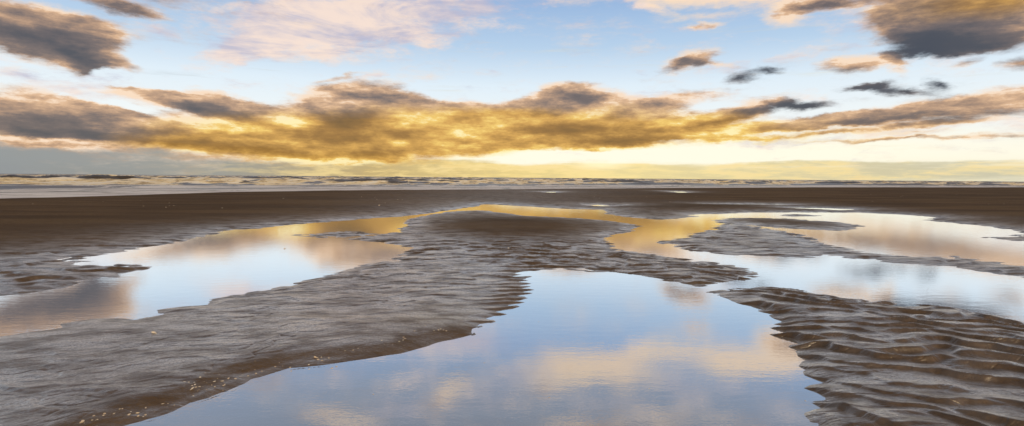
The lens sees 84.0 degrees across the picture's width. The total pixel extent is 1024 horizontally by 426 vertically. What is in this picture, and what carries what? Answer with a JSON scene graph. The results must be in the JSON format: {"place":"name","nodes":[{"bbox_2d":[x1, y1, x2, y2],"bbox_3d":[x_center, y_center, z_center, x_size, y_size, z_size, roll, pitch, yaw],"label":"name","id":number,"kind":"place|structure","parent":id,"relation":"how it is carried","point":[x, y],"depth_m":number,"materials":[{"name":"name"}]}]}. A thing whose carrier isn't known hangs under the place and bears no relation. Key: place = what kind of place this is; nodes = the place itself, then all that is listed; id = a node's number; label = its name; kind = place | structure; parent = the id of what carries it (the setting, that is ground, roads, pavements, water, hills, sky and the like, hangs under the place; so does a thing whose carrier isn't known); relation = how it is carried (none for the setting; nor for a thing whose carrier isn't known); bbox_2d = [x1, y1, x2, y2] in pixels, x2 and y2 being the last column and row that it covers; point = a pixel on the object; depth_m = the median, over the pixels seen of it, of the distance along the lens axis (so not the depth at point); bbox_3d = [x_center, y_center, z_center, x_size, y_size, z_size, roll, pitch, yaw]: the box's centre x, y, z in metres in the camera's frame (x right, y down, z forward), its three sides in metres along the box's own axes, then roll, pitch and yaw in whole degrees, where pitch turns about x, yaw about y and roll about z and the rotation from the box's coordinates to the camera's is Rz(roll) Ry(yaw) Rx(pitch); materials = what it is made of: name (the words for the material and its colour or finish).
{"place":"outdoors","nodes":[
{"label":"outdoors","id":0,"kind":"place"},
{"bbox_2d":[0,187,1023,425],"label":"sand","id":1,"kind":"structure","parent":0,"point":[882,363],"depth_m":6.01,"materials":[{"name":"brown sand"}]},
{"bbox_2d":[0,211,446,336],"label":"tide pool","id":2,"kind":"structure","parent":1,"relation":"on","point":[197,271],"depth_m":7.85,"materials":[{"name":"liquid"}]},
{"bbox_2d":[125,264,824,425],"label":"tide pool","id":3,"kind":"structure","parent":1,"relation":"on","point":[581,348],"depth_m":3.76,"materials":[{"name":"liquid"}]},
{"bbox_2d":[447,204,1023,322],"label":"tide pool","id":4,"kind":"structure","parent":1,"relation":"on","point":[905,285],"depth_m":9.90,"materials":[{"name":"liquid"}]},
{"bbox_2d":[788,207,851,209],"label":"tide pool","id":5,"kind":"structure","parent":1,"relation":"on","point":[824,208],"depth_m":25.89,"materials":[{"name":"liquid"}]},
{"bbox_2d":[0,174,1023,197],"bbox_3d":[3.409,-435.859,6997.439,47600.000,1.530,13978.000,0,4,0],"label":"sea","id":6,"kind":"structure","parent":0,"point":[41,185],"depth_m":93.66,"materials":[{"name":"grey liquid"}]},
{"bbox_2d":[0,0,1023,181],"label":"sky","id":7,"kind":"structure","parent":0,"point":[888,90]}
]}

